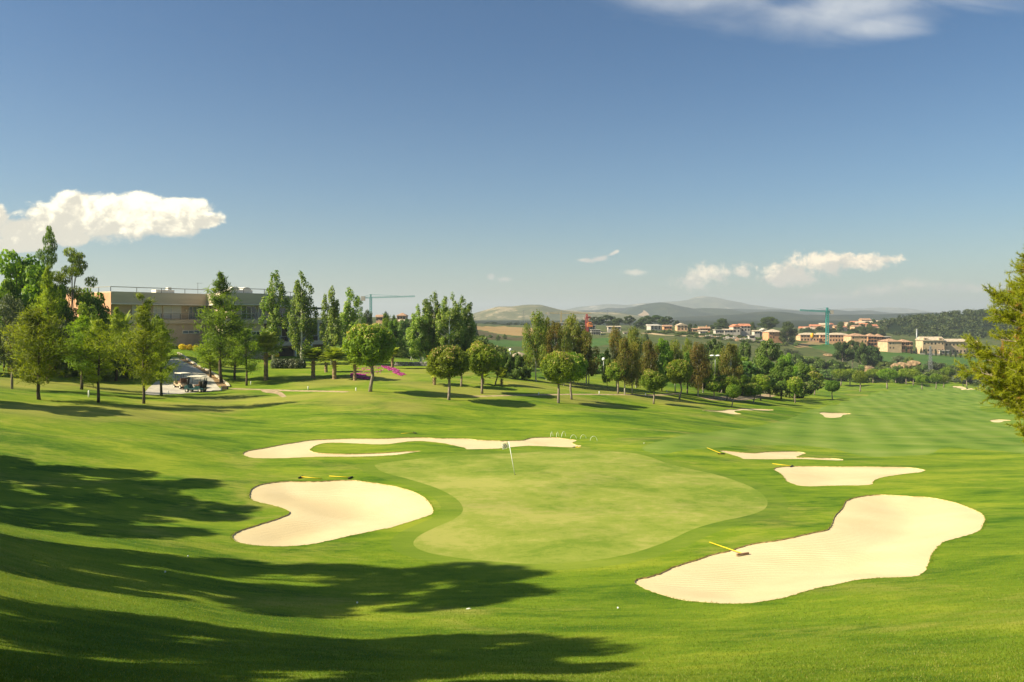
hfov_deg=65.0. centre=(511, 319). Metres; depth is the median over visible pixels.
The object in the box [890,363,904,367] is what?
eroded bank
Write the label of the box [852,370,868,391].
round pine
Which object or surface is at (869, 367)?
eroded bank
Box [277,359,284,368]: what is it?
bush
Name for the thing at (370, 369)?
flower carpet
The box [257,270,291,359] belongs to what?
poplar
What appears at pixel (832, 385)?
round pine
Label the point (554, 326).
eucalyptus
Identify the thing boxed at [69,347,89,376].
shrub
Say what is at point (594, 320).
ridge pine
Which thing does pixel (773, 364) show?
valley tree
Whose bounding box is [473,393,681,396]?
path
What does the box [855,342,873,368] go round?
valley tree
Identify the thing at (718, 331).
house
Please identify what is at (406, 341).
slope tree
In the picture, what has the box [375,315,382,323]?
house
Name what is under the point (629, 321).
ridge pine
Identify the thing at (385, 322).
slope tree
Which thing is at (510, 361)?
hedge
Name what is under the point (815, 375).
round pine
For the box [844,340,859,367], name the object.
valley tree
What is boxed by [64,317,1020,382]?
farmland
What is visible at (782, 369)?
valley tree
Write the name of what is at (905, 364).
eroded bank
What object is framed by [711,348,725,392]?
broadleaf tree
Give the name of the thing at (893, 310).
hills
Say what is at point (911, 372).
round pine
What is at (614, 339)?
eucalyptus
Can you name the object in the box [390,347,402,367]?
palm
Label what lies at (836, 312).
blue range
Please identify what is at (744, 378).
valley tree
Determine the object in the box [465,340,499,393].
round pine
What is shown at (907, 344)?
villa
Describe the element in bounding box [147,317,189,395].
feathery pine
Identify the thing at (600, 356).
shrub
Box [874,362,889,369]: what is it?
shrub
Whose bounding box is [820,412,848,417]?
bunker
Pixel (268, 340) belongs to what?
palm
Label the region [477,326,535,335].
dry field
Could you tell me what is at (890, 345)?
villa
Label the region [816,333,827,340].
terraced house
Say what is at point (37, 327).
feathery pine
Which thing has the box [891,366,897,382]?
shrub
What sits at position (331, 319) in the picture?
poplar
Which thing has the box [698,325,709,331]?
house
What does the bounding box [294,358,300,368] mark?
bush
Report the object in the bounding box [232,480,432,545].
bunker
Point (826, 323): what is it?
tower crane
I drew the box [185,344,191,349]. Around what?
flower clump
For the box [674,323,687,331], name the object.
house
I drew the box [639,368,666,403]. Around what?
round pine
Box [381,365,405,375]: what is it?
flower carpet
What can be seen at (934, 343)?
terraced house
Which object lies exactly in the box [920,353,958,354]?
garden wall
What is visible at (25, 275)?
broadleaf tree
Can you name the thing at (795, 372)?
valley tree
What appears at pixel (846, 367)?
shrub
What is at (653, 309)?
wooded hill
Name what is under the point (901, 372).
round pine
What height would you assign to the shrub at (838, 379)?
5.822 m
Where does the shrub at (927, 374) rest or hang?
on the ground at (120, 461)
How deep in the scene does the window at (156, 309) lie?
129.51 m
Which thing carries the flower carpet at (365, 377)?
on the ground at (120, 461)
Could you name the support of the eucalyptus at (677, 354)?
on the ground at (120, 461)
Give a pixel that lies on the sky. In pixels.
(557, 154)
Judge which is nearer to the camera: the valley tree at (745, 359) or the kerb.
the kerb
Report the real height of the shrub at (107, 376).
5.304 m
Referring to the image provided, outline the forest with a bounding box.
[874,309,1018,338]
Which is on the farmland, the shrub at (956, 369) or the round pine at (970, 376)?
the shrub at (956, 369)
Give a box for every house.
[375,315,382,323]
[396,313,408,322]
[646,324,661,329]
[662,325,671,329]
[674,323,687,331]
[690,328,699,331]
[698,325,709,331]
[712,329,724,334]
[724,329,732,334]
[728,324,740,335]
[737,324,750,335]
[752,330,759,337]
[759,328,766,337]
[763,329,782,342]
[796,333,818,341]
[809,324,820,326]
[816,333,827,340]
[827,333,847,342]
[858,318,870,321]
[915,337,944,353]
[944,339,965,353]
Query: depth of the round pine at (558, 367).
89.49 m
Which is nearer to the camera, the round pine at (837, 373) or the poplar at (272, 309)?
the poplar at (272, 309)
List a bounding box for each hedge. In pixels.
[501,353,509,372]
[505,354,516,378]
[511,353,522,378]
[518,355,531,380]
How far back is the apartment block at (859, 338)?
600.00 m
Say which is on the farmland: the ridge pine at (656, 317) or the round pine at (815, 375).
the ridge pine at (656, 317)
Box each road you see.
[142,357,220,394]
[644,333,720,336]
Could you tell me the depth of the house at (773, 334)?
600.21 m
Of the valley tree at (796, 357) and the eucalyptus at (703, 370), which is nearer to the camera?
the eucalyptus at (703, 370)
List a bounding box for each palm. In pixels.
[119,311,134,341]
[251,331,286,380]
[295,346,325,378]
[320,350,327,371]
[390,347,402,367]
[425,364,440,384]
[474,370,491,383]
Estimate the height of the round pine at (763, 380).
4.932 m
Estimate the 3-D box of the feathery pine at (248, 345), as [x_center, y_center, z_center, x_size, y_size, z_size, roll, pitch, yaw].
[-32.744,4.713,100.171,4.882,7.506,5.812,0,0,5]
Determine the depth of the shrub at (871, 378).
387.59 m
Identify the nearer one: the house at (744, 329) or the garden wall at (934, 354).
the garden wall at (934, 354)
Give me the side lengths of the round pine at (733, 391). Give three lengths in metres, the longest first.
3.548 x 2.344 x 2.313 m
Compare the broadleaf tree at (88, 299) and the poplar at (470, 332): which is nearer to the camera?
the broadleaf tree at (88, 299)
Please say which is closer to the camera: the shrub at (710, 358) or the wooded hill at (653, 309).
the shrub at (710, 358)
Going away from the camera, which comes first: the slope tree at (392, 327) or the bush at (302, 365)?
the bush at (302, 365)
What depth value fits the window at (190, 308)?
134.65 m
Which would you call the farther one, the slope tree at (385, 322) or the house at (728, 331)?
the house at (728, 331)
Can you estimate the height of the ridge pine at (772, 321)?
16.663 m
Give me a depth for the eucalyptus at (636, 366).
111.58 m
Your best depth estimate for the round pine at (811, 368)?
238.86 m
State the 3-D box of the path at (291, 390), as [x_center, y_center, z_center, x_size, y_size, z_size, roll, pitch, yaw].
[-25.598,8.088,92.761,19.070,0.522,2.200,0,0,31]
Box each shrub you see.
[14,340,33,378]
[42,339,69,376]
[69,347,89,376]
[92,341,120,380]
[118,340,138,379]
[470,335,494,347]
[492,345,508,356]
[591,353,604,373]
[701,355,713,387]
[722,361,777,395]
[769,371,818,397]
[796,373,824,398]
[807,363,824,372]
[820,370,831,378]
[822,369,835,379]
[831,375,847,381]
[837,365,850,369]
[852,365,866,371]
[868,368,877,382]
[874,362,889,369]
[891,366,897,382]
[896,365,904,382]
[902,366,910,382]
[913,364,931,372]
[915,364,921,382]
[921,361,944,373]
[924,369,941,382]
[949,367,961,376]
[951,373,977,383]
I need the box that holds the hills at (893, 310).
[823,307,937,312]
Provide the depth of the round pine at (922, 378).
318.50 m
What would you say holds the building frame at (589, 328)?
on the farmland
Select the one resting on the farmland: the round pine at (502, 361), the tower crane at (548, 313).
the tower crane at (548, 313)
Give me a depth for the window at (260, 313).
133.98 m
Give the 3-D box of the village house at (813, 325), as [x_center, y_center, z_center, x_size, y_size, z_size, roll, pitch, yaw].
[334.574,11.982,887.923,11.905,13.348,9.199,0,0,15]
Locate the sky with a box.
[0,0,1023,318]
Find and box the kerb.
[177,352,229,386]
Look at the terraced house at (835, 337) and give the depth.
645.00 m
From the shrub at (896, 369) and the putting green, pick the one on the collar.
the putting green
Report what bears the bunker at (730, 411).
on the ground at (120, 461)
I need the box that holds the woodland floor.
[470,320,886,327]
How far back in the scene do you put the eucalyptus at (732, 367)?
129.60 m
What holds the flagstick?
on the putting green
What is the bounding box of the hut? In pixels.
[747,335,755,339]
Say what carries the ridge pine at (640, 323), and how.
on the farmland
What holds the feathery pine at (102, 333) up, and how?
on the ground at (120, 461)
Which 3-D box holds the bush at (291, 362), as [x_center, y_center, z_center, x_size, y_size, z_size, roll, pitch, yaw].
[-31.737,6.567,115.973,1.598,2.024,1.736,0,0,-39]
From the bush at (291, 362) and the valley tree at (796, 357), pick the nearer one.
the bush at (291, 362)
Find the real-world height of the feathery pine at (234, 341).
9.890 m
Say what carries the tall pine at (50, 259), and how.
on the ground at (120, 461)
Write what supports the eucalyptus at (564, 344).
on the ground at (120, 461)
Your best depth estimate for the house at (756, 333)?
620.00 m
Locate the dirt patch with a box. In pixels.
[261,390,285,396]
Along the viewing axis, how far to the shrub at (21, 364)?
89.53 m
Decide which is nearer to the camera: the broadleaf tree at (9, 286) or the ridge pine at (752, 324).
the broadleaf tree at (9, 286)
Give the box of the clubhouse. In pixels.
[65,286,328,358]
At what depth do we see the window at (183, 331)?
132.84 m
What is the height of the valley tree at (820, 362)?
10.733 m
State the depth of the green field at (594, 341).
482.64 m
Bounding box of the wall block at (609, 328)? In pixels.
[606,326,620,331]
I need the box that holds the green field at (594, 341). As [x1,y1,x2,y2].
[480,337,621,346]
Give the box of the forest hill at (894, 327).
[885,314,1011,337]
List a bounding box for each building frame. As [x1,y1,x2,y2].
[580,325,595,331]
[590,329,600,334]
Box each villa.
[878,338,901,352]
[898,339,912,352]
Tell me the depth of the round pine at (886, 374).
327.44 m
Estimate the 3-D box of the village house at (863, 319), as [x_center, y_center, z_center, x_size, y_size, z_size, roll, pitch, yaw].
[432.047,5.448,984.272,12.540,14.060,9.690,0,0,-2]
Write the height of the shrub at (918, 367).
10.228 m
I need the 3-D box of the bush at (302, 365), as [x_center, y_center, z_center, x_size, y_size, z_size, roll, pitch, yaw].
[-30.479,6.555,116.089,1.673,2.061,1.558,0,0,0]
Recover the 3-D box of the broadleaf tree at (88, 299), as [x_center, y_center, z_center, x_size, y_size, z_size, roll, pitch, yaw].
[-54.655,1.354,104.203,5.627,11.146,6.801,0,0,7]
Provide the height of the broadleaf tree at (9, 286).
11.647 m
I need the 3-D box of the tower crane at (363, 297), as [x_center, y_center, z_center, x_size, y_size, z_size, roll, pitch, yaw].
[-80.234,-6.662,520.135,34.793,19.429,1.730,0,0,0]
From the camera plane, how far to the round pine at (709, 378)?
134.54 m
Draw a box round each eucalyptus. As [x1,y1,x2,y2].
[521,309,546,381]
[539,316,554,379]
[544,320,561,357]
[556,324,572,385]
[563,313,585,382]
[577,329,600,385]
[608,325,621,387]
[612,336,635,393]
[627,326,645,387]
[628,342,641,393]
[638,339,659,391]
[669,338,684,391]
[682,338,691,388]
[688,342,711,395]
[718,342,743,398]
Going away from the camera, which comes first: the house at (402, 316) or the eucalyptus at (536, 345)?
the eucalyptus at (536, 345)
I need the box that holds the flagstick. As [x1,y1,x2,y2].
[502,442,515,474]
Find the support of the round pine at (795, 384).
on the ground at (120, 461)
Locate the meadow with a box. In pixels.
[808,344,1000,368]
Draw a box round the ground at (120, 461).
[0,327,1023,681]
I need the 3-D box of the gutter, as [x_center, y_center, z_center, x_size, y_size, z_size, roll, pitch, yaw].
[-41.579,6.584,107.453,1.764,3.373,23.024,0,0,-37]
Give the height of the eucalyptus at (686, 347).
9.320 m
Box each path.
[230,388,349,391]
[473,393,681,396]
[697,393,774,400]
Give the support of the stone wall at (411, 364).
on the ground at (120, 461)
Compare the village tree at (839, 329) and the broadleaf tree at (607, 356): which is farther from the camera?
the village tree at (839, 329)
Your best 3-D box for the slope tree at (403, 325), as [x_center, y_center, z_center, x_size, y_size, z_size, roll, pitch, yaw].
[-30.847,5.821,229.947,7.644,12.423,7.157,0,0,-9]
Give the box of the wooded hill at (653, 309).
[618,302,745,317]
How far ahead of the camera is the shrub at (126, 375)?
99.67 m
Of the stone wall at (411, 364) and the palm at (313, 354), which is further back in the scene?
the stone wall at (411, 364)
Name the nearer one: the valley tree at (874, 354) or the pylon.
the pylon
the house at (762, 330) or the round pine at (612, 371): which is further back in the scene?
the house at (762, 330)
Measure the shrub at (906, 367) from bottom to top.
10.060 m
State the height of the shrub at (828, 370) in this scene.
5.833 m
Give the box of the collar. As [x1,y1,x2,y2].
[360,449,788,569]
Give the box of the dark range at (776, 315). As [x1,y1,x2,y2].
[672,311,939,320]
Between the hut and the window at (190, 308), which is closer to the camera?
the window at (190, 308)
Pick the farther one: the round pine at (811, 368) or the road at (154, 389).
the round pine at (811, 368)
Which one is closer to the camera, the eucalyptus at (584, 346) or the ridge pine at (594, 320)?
the eucalyptus at (584, 346)
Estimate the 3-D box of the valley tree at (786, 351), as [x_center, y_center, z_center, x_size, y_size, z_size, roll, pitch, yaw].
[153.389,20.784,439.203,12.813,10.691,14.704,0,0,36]
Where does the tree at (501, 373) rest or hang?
on the ground at (120, 461)
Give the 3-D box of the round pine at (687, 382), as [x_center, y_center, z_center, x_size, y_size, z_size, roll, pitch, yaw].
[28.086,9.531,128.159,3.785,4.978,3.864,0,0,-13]
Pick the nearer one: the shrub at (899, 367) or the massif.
the shrub at (899, 367)
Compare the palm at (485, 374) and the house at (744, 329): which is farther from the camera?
the house at (744, 329)
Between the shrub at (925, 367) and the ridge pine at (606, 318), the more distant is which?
the ridge pine at (606, 318)
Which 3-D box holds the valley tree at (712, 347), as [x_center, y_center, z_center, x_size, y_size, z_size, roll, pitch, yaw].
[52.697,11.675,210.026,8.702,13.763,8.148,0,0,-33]
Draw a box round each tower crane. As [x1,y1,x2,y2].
[361,294,411,312]
[545,311,590,321]
[583,314,590,330]
[800,307,833,344]
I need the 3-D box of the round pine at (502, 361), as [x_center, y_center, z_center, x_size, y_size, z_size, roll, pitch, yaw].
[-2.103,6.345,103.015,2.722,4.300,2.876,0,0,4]
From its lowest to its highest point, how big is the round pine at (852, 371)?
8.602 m
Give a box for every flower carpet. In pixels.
[350,373,370,379]
[357,366,382,373]
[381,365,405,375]
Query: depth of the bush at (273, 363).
115.41 m
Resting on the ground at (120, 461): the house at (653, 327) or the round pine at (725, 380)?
the round pine at (725, 380)
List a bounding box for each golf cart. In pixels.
[173,372,189,388]
[184,376,207,392]
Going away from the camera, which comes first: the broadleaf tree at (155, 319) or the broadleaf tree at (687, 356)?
the broadleaf tree at (155, 319)
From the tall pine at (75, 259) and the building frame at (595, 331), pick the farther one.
the building frame at (595, 331)
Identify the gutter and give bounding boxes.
[177,355,226,386]
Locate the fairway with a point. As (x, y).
(918, 420)
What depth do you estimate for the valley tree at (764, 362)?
163.85 m
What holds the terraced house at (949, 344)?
on the farmland
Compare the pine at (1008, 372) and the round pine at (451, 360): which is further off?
the round pine at (451, 360)
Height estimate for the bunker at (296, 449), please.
0.635 m
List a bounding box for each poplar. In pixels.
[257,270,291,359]
[286,271,318,358]
[318,285,342,364]
[339,287,366,349]
[405,304,437,361]
[418,292,446,356]
[432,302,454,344]
[435,291,466,348]
[453,296,475,351]
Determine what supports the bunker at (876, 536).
on the ground at (120, 461)
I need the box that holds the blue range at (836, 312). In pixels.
[580,307,898,314]
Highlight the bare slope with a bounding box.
[794,341,833,347]
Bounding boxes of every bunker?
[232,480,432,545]
[243,437,580,457]
[635,494,985,603]
[704,408,770,413]
[720,450,842,459]
[774,466,924,485]
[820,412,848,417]
[953,386,974,389]
[990,419,1010,421]
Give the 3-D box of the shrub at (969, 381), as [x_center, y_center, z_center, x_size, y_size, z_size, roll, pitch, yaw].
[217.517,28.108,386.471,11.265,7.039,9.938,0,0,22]
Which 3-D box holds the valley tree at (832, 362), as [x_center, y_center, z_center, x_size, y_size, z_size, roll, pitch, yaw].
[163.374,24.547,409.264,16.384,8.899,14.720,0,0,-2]
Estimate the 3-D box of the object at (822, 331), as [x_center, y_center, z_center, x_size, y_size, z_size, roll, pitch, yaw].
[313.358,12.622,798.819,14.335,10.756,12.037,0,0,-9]
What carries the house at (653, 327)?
on the farmland
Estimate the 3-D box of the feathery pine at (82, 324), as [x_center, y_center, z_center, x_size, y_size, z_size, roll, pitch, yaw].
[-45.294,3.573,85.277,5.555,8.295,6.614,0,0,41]
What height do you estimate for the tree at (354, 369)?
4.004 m
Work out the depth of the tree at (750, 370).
152.55 m
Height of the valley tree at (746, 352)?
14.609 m
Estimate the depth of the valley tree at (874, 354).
433.69 m
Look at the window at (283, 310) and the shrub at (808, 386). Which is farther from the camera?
the shrub at (808, 386)
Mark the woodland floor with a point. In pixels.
(802, 323)
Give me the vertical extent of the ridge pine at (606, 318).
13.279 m
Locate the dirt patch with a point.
(279, 393)
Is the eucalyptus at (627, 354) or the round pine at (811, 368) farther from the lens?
the round pine at (811, 368)
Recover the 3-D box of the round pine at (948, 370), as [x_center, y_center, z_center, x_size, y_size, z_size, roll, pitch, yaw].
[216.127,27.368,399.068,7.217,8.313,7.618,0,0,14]
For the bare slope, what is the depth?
618.84 m
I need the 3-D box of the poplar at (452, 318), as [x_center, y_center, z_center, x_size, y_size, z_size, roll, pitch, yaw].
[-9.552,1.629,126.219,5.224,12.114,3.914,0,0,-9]
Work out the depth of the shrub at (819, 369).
403.39 m
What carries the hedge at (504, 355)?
on the ground at (120, 461)
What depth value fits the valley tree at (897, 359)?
438.92 m
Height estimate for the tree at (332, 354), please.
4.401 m
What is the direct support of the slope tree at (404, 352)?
on the ground at (120, 461)
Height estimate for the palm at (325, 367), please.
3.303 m
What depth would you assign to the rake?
32.98 m
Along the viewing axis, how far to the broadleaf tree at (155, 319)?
103.76 m
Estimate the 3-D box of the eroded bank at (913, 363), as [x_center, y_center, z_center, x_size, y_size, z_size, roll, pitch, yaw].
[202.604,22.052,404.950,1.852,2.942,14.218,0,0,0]
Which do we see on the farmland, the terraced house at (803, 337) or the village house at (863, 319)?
the terraced house at (803, 337)
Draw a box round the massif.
[566,296,805,310]
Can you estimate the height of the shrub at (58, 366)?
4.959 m
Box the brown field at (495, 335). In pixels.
[478,330,530,340]
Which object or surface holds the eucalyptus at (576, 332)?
on the ground at (120, 461)
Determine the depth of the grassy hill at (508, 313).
2640.69 m
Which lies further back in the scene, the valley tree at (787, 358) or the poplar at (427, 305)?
the valley tree at (787, 358)
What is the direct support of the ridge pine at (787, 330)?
on the farmland
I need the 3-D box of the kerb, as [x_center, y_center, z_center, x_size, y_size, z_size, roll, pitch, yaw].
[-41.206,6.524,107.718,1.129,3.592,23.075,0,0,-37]
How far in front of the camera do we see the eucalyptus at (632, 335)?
123.51 m
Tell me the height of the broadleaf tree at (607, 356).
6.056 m
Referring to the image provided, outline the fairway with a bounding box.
[643,385,1023,456]
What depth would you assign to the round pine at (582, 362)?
93.76 m
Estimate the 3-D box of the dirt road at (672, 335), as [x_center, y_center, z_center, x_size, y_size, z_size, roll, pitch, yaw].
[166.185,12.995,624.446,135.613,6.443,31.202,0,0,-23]
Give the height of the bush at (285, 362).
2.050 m
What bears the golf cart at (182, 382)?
on the road at (154, 389)
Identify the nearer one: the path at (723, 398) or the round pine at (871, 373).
the path at (723, 398)
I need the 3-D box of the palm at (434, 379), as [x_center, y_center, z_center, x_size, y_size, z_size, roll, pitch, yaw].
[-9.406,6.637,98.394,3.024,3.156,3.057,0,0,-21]
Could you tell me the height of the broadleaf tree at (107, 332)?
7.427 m
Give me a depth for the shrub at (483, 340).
173.55 m
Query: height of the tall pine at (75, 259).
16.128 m
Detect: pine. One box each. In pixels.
[0,307,81,399]
[21,264,71,382]
[35,226,57,280]
[50,247,97,320]
[52,315,119,389]
[63,319,127,402]
[102,306,145,380]
[111,293,176,403]
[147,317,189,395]
[183,271,261,382]
[188,334,228,377]
[214,308,253,379]
[224,328,267,385]
[341,323,396,391]
[426,344,469,399]
[460,352,470,386]
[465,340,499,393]
[491,355,505,384]
[540,351,578,402]
[567,351,588,399]
[588,316,602,324]
[597,315,618,327]
[605,361,630,393]
[612,318,624,325]
[624,315,635,323]
[633,319,645,327]
[639,315,655,326]
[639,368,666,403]
[647,315,666,324]
[659,316,674,324]
[665,358,693,398]
[684,367,695,393]
[701,372,712,391]
[705,379,722,398]
[713,318,729,328]
[714,374,739,399]
[726,384,741,406]
[743,383,761,403]
[750,322,756,334]
[751,374,771,400]
[757,317,779,329]
[778,321,797,342]
[786,376,803,402]
[807,365,818,373]
[808,371,823,394]
[824,380,840,398]
[831,368,850,385]
[846,369,855,385]
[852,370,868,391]
[860,327,867,334]
[866,369,878,382]
[876,368,898,388]
[898,368,909,383]
[904,368,921,385]
[913,374,929,388]
[930,374,942,388]
[939,366,955,381]
[941,374,950,387]
[952,228,1023,446]
[959,369,973,385]
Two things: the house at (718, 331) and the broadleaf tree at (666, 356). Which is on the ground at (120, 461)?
the broadleaf tree at (666, 356)
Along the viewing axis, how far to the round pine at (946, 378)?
358.01 m
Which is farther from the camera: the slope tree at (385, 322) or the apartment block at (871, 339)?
the apartment block at (871, 339)
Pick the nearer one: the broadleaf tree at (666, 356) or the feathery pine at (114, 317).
the feathery pine at (114, 317)
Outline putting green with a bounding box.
[375,451,767,563]
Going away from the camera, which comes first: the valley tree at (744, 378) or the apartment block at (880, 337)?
the valley tree at (744, 378)
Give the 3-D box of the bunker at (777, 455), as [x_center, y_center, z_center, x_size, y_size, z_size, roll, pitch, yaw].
[20.633,10.676,62.727,8.058,0.673,6.450,0,0,-12]
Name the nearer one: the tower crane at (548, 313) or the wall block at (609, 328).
the wall block at (609, 328)
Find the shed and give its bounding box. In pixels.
[938,350,949,354]
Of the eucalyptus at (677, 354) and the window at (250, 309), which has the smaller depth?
the eucalyptus at (677, 354)
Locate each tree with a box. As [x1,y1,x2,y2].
[0,249,53,329]
[0,278,24,370]
[0,293,27,388]
[25,261,52,350]
[42,283,78,347]
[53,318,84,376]
[69,301,106,364]
[75,287,112,324]
[91,319,111,372]
[144,315,165,358]
[318,346,345,378]
[337,311,347,347]
[341,355,359,380]
[361,309,372,326]
[377,314,390,329]
[388,318,405,348]
[396,340,407,357]
[397,319,409,357]
[402,334,417,357]
[493,366,510,385]
[601,349,610,382]
[653,338,673,390]
[682,350,691,385]
[704,338,725,360]
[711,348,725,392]
[737,341,750,362]
[738,366,749,395]
[741,357,752,364]
[752,338,783,367]
[755,353,772,395]
[764,362,780,396]
[769,359,793,398]
[778,353,797,367]
[781,348,801,355]
[783,366,802,399]
[792,353,810,364]
[794,360,813,381]
[805,356,826,369]
[815,326,823,331]
[816,359,842,369]
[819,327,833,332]
[832,341,854,361]
[836,326,843,332]
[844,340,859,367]
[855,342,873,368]
[855,346,883,366]
[874,361,893,368]
[877,328,885,335]
[890,355,904,362]
[904,356,913,368]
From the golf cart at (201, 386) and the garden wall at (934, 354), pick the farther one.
the garden wall at (934, 354)
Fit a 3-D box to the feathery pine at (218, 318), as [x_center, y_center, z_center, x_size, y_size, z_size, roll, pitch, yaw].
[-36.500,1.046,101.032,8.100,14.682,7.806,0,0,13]
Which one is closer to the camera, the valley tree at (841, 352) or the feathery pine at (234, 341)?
the feathery pine at (234, 341)
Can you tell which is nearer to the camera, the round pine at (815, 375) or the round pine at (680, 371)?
the round pine at (680, 371)
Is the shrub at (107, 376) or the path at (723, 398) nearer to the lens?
the shrub at (107, 376)
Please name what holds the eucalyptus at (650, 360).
on the ground at (120, 461)
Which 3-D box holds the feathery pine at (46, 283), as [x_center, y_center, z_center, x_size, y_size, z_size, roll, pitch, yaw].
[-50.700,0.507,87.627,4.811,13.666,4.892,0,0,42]
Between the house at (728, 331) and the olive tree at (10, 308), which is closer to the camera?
the olive tree at (10, 308)
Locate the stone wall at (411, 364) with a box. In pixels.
[394,362,426,365]
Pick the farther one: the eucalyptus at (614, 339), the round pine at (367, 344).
the eucalyptus at (614, 339)
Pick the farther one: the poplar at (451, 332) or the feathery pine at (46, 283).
the poplar at (451, 332)
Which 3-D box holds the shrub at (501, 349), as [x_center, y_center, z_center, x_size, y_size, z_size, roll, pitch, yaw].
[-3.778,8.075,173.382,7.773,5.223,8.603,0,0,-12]
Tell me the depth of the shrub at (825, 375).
391.20 m
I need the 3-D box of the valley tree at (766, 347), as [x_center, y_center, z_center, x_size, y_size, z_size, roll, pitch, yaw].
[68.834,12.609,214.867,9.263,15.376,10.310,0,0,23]
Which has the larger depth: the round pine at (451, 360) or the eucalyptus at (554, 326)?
the eucalyptus at (554, 326)
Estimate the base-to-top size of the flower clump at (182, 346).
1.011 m
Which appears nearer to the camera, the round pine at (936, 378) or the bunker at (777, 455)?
the bunker at (777, 455)
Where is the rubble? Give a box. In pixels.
[705,335,770,343]
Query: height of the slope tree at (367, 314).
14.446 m
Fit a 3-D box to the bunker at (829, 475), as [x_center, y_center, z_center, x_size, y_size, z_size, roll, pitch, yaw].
[22.720,10.248,52.932,10.891,0.548,8.920,0,0,0]
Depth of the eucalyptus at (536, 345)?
111.45 m
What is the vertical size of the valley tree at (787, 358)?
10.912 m
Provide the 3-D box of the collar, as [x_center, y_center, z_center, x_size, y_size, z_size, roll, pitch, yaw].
[3.880,9.944,46.798,23.723,0.554,29.227,0,0,-15]
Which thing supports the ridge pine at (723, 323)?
on the farmland
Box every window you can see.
[132,305,140,317]
[153,306,161,318]
[163,306,180,318]
[182,330,199,333]
[188,306,204,318]
[241,305,255,318]
[258,306,262,318]
[278,308,285,317]
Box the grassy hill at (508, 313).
[471,305,657,320]
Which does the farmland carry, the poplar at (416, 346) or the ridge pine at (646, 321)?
the ridge pine at (646, 321)
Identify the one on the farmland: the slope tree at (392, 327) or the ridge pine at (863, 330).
the ridge pine at (863, 330)
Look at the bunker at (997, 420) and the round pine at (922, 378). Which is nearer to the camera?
the bunker at (997, 420)
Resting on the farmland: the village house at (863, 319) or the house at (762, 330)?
the house at (762, 330)
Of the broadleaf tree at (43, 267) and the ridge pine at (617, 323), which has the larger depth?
the ridge pine at (617, 323)
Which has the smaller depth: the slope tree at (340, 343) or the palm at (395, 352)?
the palm at (395, 352)
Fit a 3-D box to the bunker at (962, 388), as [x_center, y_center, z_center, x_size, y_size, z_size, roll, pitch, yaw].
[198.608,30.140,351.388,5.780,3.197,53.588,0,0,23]
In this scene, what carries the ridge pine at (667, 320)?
on the farmland
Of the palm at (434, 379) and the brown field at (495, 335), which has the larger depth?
the brown field at (495, 335)
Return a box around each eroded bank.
[863,366,875,371]
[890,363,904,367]
[898,362,910,367]
[907,360,920,365]
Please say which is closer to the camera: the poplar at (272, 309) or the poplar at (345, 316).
the poplar at (272, 309)
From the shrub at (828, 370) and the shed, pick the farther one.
the shed
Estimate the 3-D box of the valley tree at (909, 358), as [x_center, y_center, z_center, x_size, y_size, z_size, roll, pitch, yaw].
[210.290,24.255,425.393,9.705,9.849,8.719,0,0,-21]
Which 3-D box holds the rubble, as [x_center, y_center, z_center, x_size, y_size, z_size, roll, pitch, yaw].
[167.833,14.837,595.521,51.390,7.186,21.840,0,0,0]
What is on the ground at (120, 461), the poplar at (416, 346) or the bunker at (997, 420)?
the poplar at (416, 346)
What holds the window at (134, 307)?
in the clubhouse
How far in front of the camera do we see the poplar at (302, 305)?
122.08 m
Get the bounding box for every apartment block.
[843,333,866,347]
[866,333,876,348]
[876,334,883,346]
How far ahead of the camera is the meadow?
544.60 m
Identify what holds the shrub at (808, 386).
on the ground at (120, 461)
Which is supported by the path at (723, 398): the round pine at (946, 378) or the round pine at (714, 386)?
the round pine at (714, 386)
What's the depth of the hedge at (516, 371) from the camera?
111.41 m
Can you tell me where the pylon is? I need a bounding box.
[928,346,932,369]
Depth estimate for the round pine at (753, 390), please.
127.91 m
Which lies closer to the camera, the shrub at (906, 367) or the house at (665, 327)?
the shrub at (906, 367)
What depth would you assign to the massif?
6862.19 m
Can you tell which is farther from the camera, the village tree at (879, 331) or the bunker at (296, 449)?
the village tree at (879, 331)
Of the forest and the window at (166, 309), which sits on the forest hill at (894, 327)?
the forest
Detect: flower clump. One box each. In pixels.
[178,344,185,349]
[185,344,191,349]
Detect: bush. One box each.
[270,359,278,368]
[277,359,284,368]
[282,358,288,368]
[287,358,295,368]
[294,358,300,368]
[298,358,306,368]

